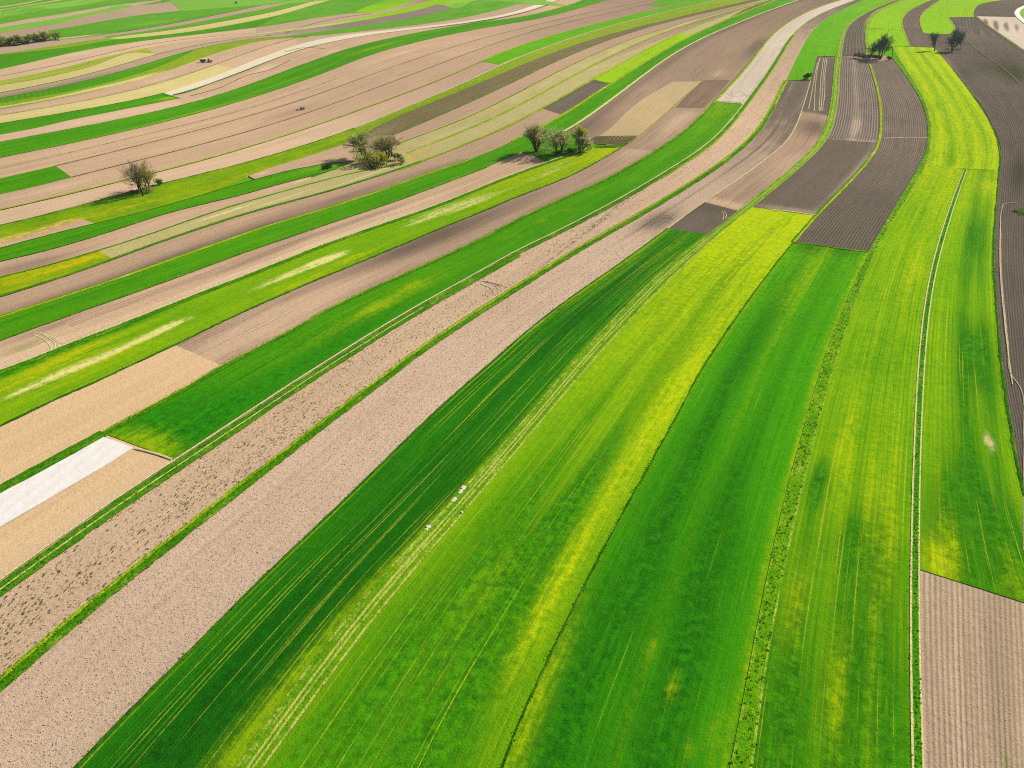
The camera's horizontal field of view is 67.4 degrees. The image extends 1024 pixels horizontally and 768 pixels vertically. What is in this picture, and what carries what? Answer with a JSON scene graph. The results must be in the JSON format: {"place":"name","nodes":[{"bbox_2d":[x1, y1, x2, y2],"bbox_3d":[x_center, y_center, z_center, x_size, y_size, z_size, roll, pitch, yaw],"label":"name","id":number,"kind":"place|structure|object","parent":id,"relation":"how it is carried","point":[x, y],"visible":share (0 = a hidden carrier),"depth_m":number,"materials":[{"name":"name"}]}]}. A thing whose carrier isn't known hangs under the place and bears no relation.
{"place":"outdoors","nodes":[
{"label":"outdoors","id":0,"kind":"place"},
{"bbox_2d":[0,166,70,193],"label":"crop field","id":1,"kind":"structure","parent":0,"point":[26,180],"depth_m":379.34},
{"bbox_2d":[0,219,92,246],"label":"ploughed field","id":2,"kind":"structure","parent":0,"point":[82,223],"depth_m":323.19,"materials":[{"name":"soil"}]},
{"bbox_2d":[0,431,106,492],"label":"grass verge","id":3,"kind":"object","parent":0,"point":[46,463],"depth_m":192.65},
{"bbox_2d":[0,37,106,53],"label":"ploughed field","id":4,"kind":"structure","parent":0,"point":[9,49],"depth_m":734.15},
{"bbox_2d":[0,251,110,294],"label":"crop field","id":5,"kind":"structure","parent":0,"point":[13,282],"depth_m":290.13,"materials":[{"name":"plant"}]},
{"bbox_2d":[0,5,131,32],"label":"crop field","id":6,"kind":"structure","parent":0,"point":[42,23],"depth_m":876.23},
{"bbox_2d":[0,6,138,37],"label":"ploughed field","id":7,"kind":"structure","parent":0,"point":[115,14],"depth_m":863.22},
{"bbox_2d":[0,48,152,84],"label":"crop field","id":8,"kind":"structure","parent":0,"point":[55,71],"depth_m":612.94,"materials":[{"name":"green plant"}]},
{"bbox_2d":[0,52,153,92],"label":"crop field","id":9,"kind":"structure","parent":0,"point":[121,59],"depth_m":607.38,"materials":[{"name":"plant"}]},
{"bbox_2d":[0,0,153,23],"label":"crop field","id":10,"kind":"structure","parent":0,"point":[44,12],"depth_m":970.89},
{"bbox_2d":[0,435,174,579],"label":"ploughed field","id":11,"kind":"structure","parent":0,"point":[27,534],"depth_m":179.08,"materials":[{"name":"beige soil"}]},
{"bbox_2d":[0,437,132,526],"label":"crop fleece","id":12,"kind":"object","parent":11,"relation":"on","point":[25,496],"visible":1,"depth_m":186.93,"materials":[{"name":"fabric"}]},
{"bbox_2d":[0,93,178,134],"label":"crop field","id":13,"kind":"structure","parent":0,"point":[21,125],"depth_m":495.24,"materials":[{"name":"plant"}]},
{"bbox_2d":[0,99,183,141],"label":"ploughed field","id":14,"kind":"structure","parent":0,"point":[108,116],"depth_m":485.26,"materials":[{"name":"beige soil"}]},
{"bbox_2d":[0,50,192,102],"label":"crop field","id":15,"kind":"structure","parent":0,"point":[102,79],"depth_m":581.16,"materials":[{"name":"plant"}]},
{"bbox_2d":[0,345,220,483],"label":"ploughed field","id":16,"kind":"structure","parent":0,"point":[37,436],"depth_m":213.50,"materials":[{"name":"beige soil"}]},
{"bbox_2d":[0,65,232,122],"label":"crop field","id":17,"kind":"structure","parent":0,"point":[182,81],"depth_m":546.51,"materials":[{"name":"plant"}]},
{"bbox_2d":[0,28,255,75],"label":"ploughed field","id":18,"kind":"structure","parent":0,"point":[60,59],"depth_m":689.04,"materials":[{"name":"beige soil"}]},
{"bbox_2d":[0,33,255,80],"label":"ploughed field","id":19,"kind":"structure","parent":0,"point":[20,74],"depth_m":663.94,"materials":[{"name":"beige soil"}]},
{"bbox_2d":[0,35,281,97],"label":"ploughed field","id":20,"kind":"structure","parent":0,"point":[139,62],"depth_m":620.21,"materials":[{"name":"soil"}]},
{"bbox_2d":[0,38,294,114],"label":"ploughed field","id":21,"kind":"structure","parent":0,"point":[216,58],"depth_m":595.77,"materials":[{"name":"soil"}]},
{"bbox_2d":[0,37,301,108],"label":"crop field","id":22,"kind":"structure","parent":0,"point":[197,54],"depth_m":618.32,"materials":[{"name":"green plant"}]},
{"bbox_2d":[124,2,180,15],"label":"ploughed field","id":23,"kind":"structure","parent":0,"point":[156,8],"depth_m":977.17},
{"bbox_2d":[49,5,259,40],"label":"crop field","id":24,"kind":"structure","parent":0,"point":[131,23],"depth_m":862.87,"materials":[{"name":"plant"}]},
{"bbox_2d":[0,176,311,275],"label":"ploughed field","id":25,"kind":"structure","parent":0,"point":[108,239],"depth_m":322.82,"materials":[{"name":"soil"}]},
{"bbox_2d":[0,166,342,261],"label":"crop field","id":26,"kind":"structure","parent":0,"point":[37,245],"depth_m":340.47,"materials":[{"name":"plant"}]},
{"bbox_2d":[59,3,287,40],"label":"ploughed field","id":27,"kind":"structure","parent":0,"point":[209,17],"depth_m":874.12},
{"bbox_2d":[0,128,358,244],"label":"meadow","id":28,"kind":"structure","parent":0,"point":[128,204],"depth_m":366.67,"materials":[{"name":"plant"}]},
{"bbox_2d":[0,12,359,68],"bbox_3d":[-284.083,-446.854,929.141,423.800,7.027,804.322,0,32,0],"label":"crop field","id":29,"kind":"structure","parent":0,"point":[12,60],"depth_m":727.87,"materials":[{"name":"plant"}]},
{"bbox_2d":[65,229,313,326],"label":"ploughed field","id":30,"kind":"structure","parent":0,"point":[91,315],"depth_m":281.71,"materials":[{"name":"soil"}]},
{"bbox_2d":[105,2,305,37],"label":"crop field","id":31,"kind":"structure","parent":0,"point":[260,11],"depth_m":893.65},
{"bbox_2d":[147,34,268,54],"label":"ploughed field","id":32,"kind":"structure","parent":0,"point":[160,49],"depth_m":750.67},
{"bbox_2d":[111,0,327,38],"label":"crop field","id":33,"kind":"structure","parent":0,"point":[236,21],"depth_m":864.34,"materials":[{"name":"soil"}]},
{"bbox_2d":[0,159,466,314],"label":"ploughed field","id":34,"kind":"structure","parent":0,"point":[157,253],"depth_m":322.17,"materials":[{"name":"soil"}]},
{"bbox_2d":[0,62,498,224],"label":"ploughed field","id":35,"kind":"structure","parent":0,"point":[347,122],"depth_m":434.31,"materials":[{"name":"beige soil"}]},
{"bbox_2d":[216,38,296,67],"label":"ploughed field","id":36,"kind":"structure","parent":0,"point":[240,60],"depth_m":701.58,"materials":[{"name":"beige soil"}]},
{"bbox_2d":[0,253,520,596],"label":"grass verge","id":37,"kind":"object","parent":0,"point":[181,466],"depth_m":199.35,"materials":[{"name":"plant"}]},
{"bbox_2d":[0,152,543,368],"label":"ploughed field","id":38,"kind":"structure","parent":0,"point":[14,349],"depth_m":299.64,"materials":[{"name":"soil"}]},
{"bbox_2d":[246,141,357,178],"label":"ploughed field","id":39,"kind":"structure","parent":0,"point":[340,154],"depth_m":418.33,"materials":[{"name":"soil"}]},
{"bbox_2d":[0,0,605,157],"bbox_3d":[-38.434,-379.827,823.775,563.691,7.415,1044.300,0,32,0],"label":"crop field","id":40,"kind":"structure","parent":0,"point":[306,71],"depth_m":576.37,"materials":[{"name":"plant"}]},
{"bbox_2d":[0,148,618,425],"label":"crop field","id":41,"kind":"structure","parent":0,"point":[32,385],"depth_m":270.58,"materials":[{"name":"plant"}]},
{"bbox_2d":[0,0,647,177],"bbox_3d":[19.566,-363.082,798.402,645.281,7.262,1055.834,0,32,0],"label":"ploughed field","id":42,"kind":"structure","parent":0,"point":[358,69],"depth_m":549.26,"materials":[{"name":"soil"}]},
{"bbox_2d":[258,0,412,26],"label":"crop field","id":43,"kind":"structure","parent":0,"point":[330,8],"depth_m":966.03,"materials":[{"name":"plant"}]},
{"bbox_2d":[256,0,429,32],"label":"ploughed field","id":44,"kind":"structure","parent":0,"point":[293,25],"depth_m":885.72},
{"bbox_2d":[0,0,692,207],"bbox_3d":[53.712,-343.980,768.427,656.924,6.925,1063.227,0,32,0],"label":"ploughed field","id":45,"kind":"structure","parent":0,"point":[268,132],"depth_m":499.86,"materials":[{"name":"soil"}]},
{"bbox_2d":[256,0,439,33],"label":"crop field","id":46,"kind":"structure","parent":0,"point":[415,7],"depth_m":918.60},
{"bbox_2d":[258,4,450,36],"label":"ploughed field","id":47,"kind":"structure","parent":0,"point":[423,11],"depth_m":879.08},
{"bbox_2d":[56,0,658,176],"bbox_3d":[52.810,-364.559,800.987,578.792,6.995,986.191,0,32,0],"label":"ploughed field","id":48,"kind":"structure","parent":0,"point":[234,127],"depth_m":532.60,"materials":[{"name":"soil"}]},
{"bbox_2d":[166,0,556,95],"bbox_3d":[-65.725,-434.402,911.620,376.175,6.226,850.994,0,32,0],"label":"ploughed field","id":49,"kind":"structure","parent":0,"point":[248,65],"depth_m":739.73,"materials":[{"name":"soil"}]},
{"bbox_2d":[170,0,565,10],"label":"crop field","id":50,"kind":"structure","parent":0,"point":[184,5],"depth_m":1036.62,"materials":[{"name":"plant"}]},
{"bbox_2d":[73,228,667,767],"bbox_3d":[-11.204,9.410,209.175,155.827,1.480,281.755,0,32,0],"label":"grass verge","id":51,"kind":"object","parent":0,"point":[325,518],"depth_m":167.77,"materials":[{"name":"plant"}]},
{"bbox_2d":[174,0,580,103],"bbox_3d":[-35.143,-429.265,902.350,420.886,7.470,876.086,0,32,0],"label":"ploughed field","id":52,"kind":"structure","parent":0,"point":[302,56],"depth_m":673.38,"materials":[{"name":"soil"}]},
{"bbox_2d":[77,229,706,767],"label":"crop field","id":53,"kind":"structure","parent":0,"point":[217,693],"depth_m":164.50,"materials":[{"name":"plant"}]},
{"bbox_2d":[0,0,795,338],"bbox_3d":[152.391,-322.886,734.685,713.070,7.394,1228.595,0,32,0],"label":"crop field","id":54,"kind":"structure","parent":0,"point":[16,322],"depth_m":339.76,"materials":[{"name":"plant"}]},
{"bbox_2d":[285,0,522,36],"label":"crop field","id":55,"kind":"structure","parent":0,"point":[473,8],"depth_m":901.65,"materials":[{"name":"plant"}]},
{"bbox_2d":[0,81,809,767],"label":"ploughed field","id":56,"kind":"structure","parent":0,"point":[178,605],"depth_m":172.22,"materials":[{"name":"soil"}]},
{"bbox_2d":[0,179,701,767],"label":"clods","id":57,"kind":"object","parent":56,"relation":"on","point":[256,541],"visible":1,"depth_m":165.90,"materials":[{"name":"soil"}]},
{"bbox_2d":[176,148,651,364],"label":"ploughed field","id":58,"kind":"structure","parent":0,"point":[236,336],"depth_m":293.77,"materials":[{"name":"soil"}]},
{"bbox_2d":[297,0,545,44],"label":"ploughed field","id":59,"kind":"structure","parent":0,"point":[510,9],"depth_m":871.64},
{"bbox_2d":[107,103,742,459],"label":"crop field","id":60,"kind":"structure","parent":0,"point":[181,423],"depth_m":258.01,"materials":[{"name":"plant"}]},
{"bbox_2d":[0,0,853,579],"bbox_3d":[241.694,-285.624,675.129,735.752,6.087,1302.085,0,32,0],"label":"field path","id":61,"kind":"structure","parent":0,"point":[330,358],"depth_m":225.03,"materials":[{"name":"plant"}]},
{"bbox_2d":[0,0,861,673],"bbox_3d":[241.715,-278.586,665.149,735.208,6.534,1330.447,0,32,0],"label":"ploughed field","id":62,"kind":"structure","parent":0,"point":[130,532],"depth_m":202.16,"materials":[{"name":"soil"}]},
{"bbox_2d":[0,2,867,666],"bbox_3d":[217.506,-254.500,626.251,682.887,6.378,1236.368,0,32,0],"label":"weeds","id":63,"kind":"object","parent":62,"relation":"on","point":[268,456],"visible":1,"depth_m":188.48,"materials":[{"name":"green plant"}]},
{"bbox_2d":[99,0,762,257],"bbox_3d":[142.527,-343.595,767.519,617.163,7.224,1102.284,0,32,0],"label":"crop field","id":64,"kind":"structure","parent":0,"point":[527,107],"depth_m":417.99,"materials":[{"name":"beige plant"}]},
{"bbox_2d":[421,109,560,161],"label":"ploughed field","id":65,"kind":"structure","parent":0,"point":[491,142],"depth_m":444.16,"materials":[{"name":"soil"}]},
{"bbox_2d":[54,4,1000,188],"bbox_3d":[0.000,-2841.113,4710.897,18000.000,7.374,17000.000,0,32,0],"label":"ground","id":66,"kind":"structure","parent":0,"point":[883,58],"depth_m":673.94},
{"bbox_2d":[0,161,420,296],"bbox_3d":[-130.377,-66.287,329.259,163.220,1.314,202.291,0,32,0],"label":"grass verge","id":67,"kind":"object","parent":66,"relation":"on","point":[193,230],"depth_m":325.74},
{"bbox_2d":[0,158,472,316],"bbox_3d":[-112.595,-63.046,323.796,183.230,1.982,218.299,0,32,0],"label":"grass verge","id":68,"kind":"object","parent":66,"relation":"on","point":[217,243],"depth_m":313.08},
{"bbox_2d":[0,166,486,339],"bbox_3d":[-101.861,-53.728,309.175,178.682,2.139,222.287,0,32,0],"label":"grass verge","id":69,"kind":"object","parent":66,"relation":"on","point":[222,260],"depth_m":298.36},
{"bbox_2d":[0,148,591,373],"bbox_3d":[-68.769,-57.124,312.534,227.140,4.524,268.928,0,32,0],"label":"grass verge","id":70,"kind":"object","parent":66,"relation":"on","point":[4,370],"depth_m":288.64,"materials":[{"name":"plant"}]},
{"bbox_2d":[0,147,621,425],"bbox_3d":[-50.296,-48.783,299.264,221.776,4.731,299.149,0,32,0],"label":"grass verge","id":71,"kind":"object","parent":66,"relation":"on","point":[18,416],"depth_m":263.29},
{"bbox_2d":[0,80,787,691],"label":"grass verge","id":72,"kind":"object","parent":66,"relation":"on","point":[106,594],"depth_m":192.28,"materials":[{"name":"plant"}]},
{"bbox_2d":[102,102,714,433],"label":"grass verge","id":73,"kind":"object","parent":66,"relation":"on","point":[196,382],"depth_m":274.97,"materials":[{"name":"plant"}]},
{"bbox_2d":[0,115,1022,767],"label":"grass","id":74,"kind":"structure","parent":66,"relation":"on","point":[392,451],"depth_m":203.76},
{"bbox_2d":[522,131,625,160],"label":"grass patch","id":75,"kind":"object","parent":66,"relation":"on","point":[548,155],"visible":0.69,"depth_m":423.45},
{"bbox_2d":[264,207,813,767],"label":"crop field","id":76,"kind":"structure","parent":0,"point":[442,663],"depth_m":164.27,"materials":[{"name":"plant"}]},
{"bbox_2d":[355,0,747,133],"bbox_3d":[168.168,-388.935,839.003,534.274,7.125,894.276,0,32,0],"label":"crop field","id":77,"kind":"structure","parent":0,"point":[529,57],"depth_m":725.60,"materials":[{"name":"green plant"}]},
{"bbox_2d":[364,0,757,136],"bbox_3d":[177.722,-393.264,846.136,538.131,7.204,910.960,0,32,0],"label":"ploughed field","id":78,"kind":"structure","parent":0,"point":[402,122],"depth_m":566.50,"materials":[{"name":"brown soil"}]},
{"bbox_2d":[235,0,895,767],"bbox_3d":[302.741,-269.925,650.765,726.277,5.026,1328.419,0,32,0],"label":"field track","id":79,"kind":"structure","parent":0,"point":[315,676],"depth_m":175.81,"materials":[{"name":"plant"}]},
{"bbox_2d":[543,80,608,113],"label":"ploughed field","id":80,"kind":"structure","parent":0,"point":[571,100],"depth_m":540.45,"materials":[{"name":"soil"}]},
{"bbox_2d":[395,0,760,143],"bbox_3d":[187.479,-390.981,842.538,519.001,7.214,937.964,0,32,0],"label":"ploughed field","id":81,"kind":"structure","parent":0,"point":[498,95],"depth_m":585.63,"materials":[{"name":"soil"}]},
{"bbox_2d":[400,0,764,148],"bbox_3d":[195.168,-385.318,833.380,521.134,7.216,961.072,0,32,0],"label":"crop field","id":82,"kind":"structure","parent":0,"point":[516,99],"depth_m":570.47,"materials":[{"name":"beige plant"}]},
{"bbox_2d":[419,1,765,160],"bbox_3d":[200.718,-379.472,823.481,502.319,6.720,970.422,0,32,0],"label":"grass verge","id":83,"kind":"object","parent":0,"point":[567,93],"depth_m":538.39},
{"bbox_2d":[482,0,712,64],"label":"crop field","id":84,"kind":"structure","parent":0,"point":[506,56],"depth_m":797.72,"materials":[{"name":"plant"}]},
{"bbox_2d":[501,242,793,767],"bbox_3d":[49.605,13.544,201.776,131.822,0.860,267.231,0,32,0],"label":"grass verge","id":85,"kind":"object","parent":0,"point":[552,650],"depth_m":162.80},
{"bbox_2d":[600,81,700,138],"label":"ploughed field","id":86,"kind":"structure","parent":0,"point":[649,110],"depth_m":511.46,"materials":[{"name":"beige soil"}]},
{"bbox_2d":[514,35,793,253],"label":"grass verge","id":87,"kind":"object","parent":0,"point":[727,126],"depth_m":389.04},
{"bbox_2d":[594,17,729,82],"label":"crop field","id":88,"kind":"structure","parent":0,"point":[613,74],"depth_m":671.68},
{"bbox_2d":[594,3,757,65],"bbox_3d":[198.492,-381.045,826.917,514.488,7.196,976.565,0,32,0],"label":"ploughed field","id":89,"kind":"structure","parent":0,"point":[663,36],"depth_m":797.47,"materials":[{"name":"soil"}]},
{"bbox_2d":[504,243,867,767],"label":"crop field","id":90,"kind":"structure","parent":0,"point":[648,663],"depth_m":162.74,"materials":[{"name":"plant"}]},
{"bbox_2d":[563,0,813,147],"bbox_3d":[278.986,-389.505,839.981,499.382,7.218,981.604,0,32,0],"label":"ploughed field","id":91,"kind":"structure","parent":0,"point":[701,59],"depth_m":652.21,"materials":[{"name":"soil"}]},
{"bbox_2d":[675,80,729,107],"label":"ploughed field","id":92,"kind":"structure","parent":0,"point":[703,100],"depth_m":569.98,"materials":[{"name":"soil"}]},
{"bbox_2d":[668,202,737,233],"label":"ploughed field","id":93,"kind":"structure","parent":0,"point":[705,218],"depth_m":336.35,"materials":[{"name":"soil"}]},
{"bbox_2d":[622,0,836,150],"bbox_3d":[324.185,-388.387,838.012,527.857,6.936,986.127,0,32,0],"label":"ploughed field","id":94,"kind":"structure","parent":0,"point":[673,122],"depth_m":612.28,"materials":[{"name":"soil"}]},
{"bbox_2d":[706,112,827,209],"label":"ploughed field","id":95,"kind":"structure","parent":0,"point":[792,151],"depth_m":401.28,"materials":[{"name":"soil"}]},
{"bbox_2d":[716,0,852,103],"bbox_3d":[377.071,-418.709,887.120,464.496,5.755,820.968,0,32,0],"label":"ploughed field","id":96,"kind":"structure","parent":0,"point":[749,78],"depth_m":669.16,"materials":[{"name":"soil"}]},
{"bbox_2d":[754,139,876,214],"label":"ploughed field","id":97,"kind":"structure","parent":0,"point":[821,177],"depth_m":386.38,"materials":[{"name":"soil"}]},
{"bbox_2d":[802,56,834,115],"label":"ploughed field","id":98,"kind":"structure","parent":0,"point":[828,82],"depth_m":578.61,"materials":[{"name":"soil"}]},
{"bbox_2d":[787,0,870,80],"bbox_3d":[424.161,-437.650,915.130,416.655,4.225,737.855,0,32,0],"label":"crop field","id":99,"kind":"structure","parent":0,"point":[805,62],"depth_m":705.14,"materials":[{"name":"plant"}]},
{"bbox_2d":[729,48,930,767],"bbox_3d":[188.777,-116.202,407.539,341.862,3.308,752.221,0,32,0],"label":"grass verge","id":100,"kind":"object","parent":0,"point":[743,743],"depth_m":173.06,"materials":[{"name":"plant"}]},
{"bbox_2d":[792,64,881,241],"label":"grass verge","id":101,"kind":"object","parent":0,"point":[851,180],"depth_m":419.59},
{"bbox_2d":[817,0,886,56],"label":"crop field","id":102,"kind":"structure","parent":0,"point":[828,46],"depth_m":840.39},
{"bbox_2d":[827,56,879,141],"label":"ploughed field","id":103,"kind":"structure","parent":0,"point":[857,117],"depth_m":532.51,"materials":[{"name":"soil"}]},
{"bbox_2d":[753,163,962,767],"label":"crop field","id":104,"kind":"structure","parent":0,"point":[836,691],"depth_m":167.07,"materials":[{"name":"plant"}]},
{"bbox_2d":[796,59,927,251],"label":"ploughed field","id":105,"kind":"structure","parent":0,"point":[856,212],"depth_m":392.94,"materials":[{"name":"soil"}]},
{"bbox_2d":[841,0,897,56],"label":"ploughed field","id":106,"kind":"structure","parent":0,"point":[853,42],"depth_m":775.32,"materials":[{"name":"soil"}]},
{"bbox_2d":[869,0,928,47],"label":"crop field","id":107,"kind":"structure","parent":0,"point":[889,19],"depth_m":873.42,"materials":[{"name":"plant"}]},
{"bbox_2d":[903,0,938,46],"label":"ploughed field","id":108,"kind":"structure","parent":0,"point":[915,35],"depth_m":849.10,"materials":[{"name":"soil"}]},
{"bbox_2d":[910,169,966,767],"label":"field path","id":109,"kind":"structure","parent":0,"point":[915,685],"depth_m":170.15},
{"bbox_2d":[907,172,964,766],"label":"grass","id":110,"kind":"structure","parent":109,"relation":"on","point":[916,506],"depth_m":173.88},
{"bbox_2d":[921,0,969,33],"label":"crop field","id":111,"kind":"structure","parent":0,"point":[935,18],"depth_m":923.24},
{"bbox_2d":[894,46,998,169],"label":"crop field","id":112,"kind":"structure","parent":0,"point":[964,136],"depth_m":494.79,"materials":[{"name":"plant"}]},
{"bbox_2d":[918,15,1023,483],"bbox_3d":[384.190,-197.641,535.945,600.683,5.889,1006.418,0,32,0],"label":"ploughed field","id":113,"kind":"structure","parent":0,"point":[996,89],"depth_m":420.07,"materials":[{"name":"soil"}]},
{"bbox_2d":[920,169,1023,602],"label":"crop field","id":114,"kind":"structure","parent":0,"point":[971,513],"depth_m":204.70,"materials":[{"name":"plant"}]},
{"bbox_2d":[920,570,1023,767],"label":"ploughed field","id":115,"kind":"structure","parent":0,"point":[972,655],"depth_m":139.81,"materials":[{"name":"soil"}]},
{"bbox_2d":[949,0,999,16],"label":"crop field","id":116,"kind":"structure","parent":0,"point":[965,9],"depth_m":970.64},
{"bbox_2d":[958,17,1023,58],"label":"ploughed field","id":117,"kind":"structure","parent":0,"point":[971,34],"depth_m":772.11,"materials":[{"name":"soil"}]},
{"bbox_2d":[974,0,1023,15],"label":"ploughed field","id":118,"kind":"structure","parent":0,"point":[1002,8],"depth_m":969.26,"materials":[{"name":"soil"}]},
{"bbox_2d":[977,16,1023,48],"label":"ploughed field","id":119,"kind":"structure","parent":0,"point":[1014,36],"depth_m":851.01,"materials":[{"name":"soil"}]},
{"bbox_2d":[992,167,1023,494],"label":"grass verge","id":120,"kind":"object","parent":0,"point":[1006,400],"depth_m":234.32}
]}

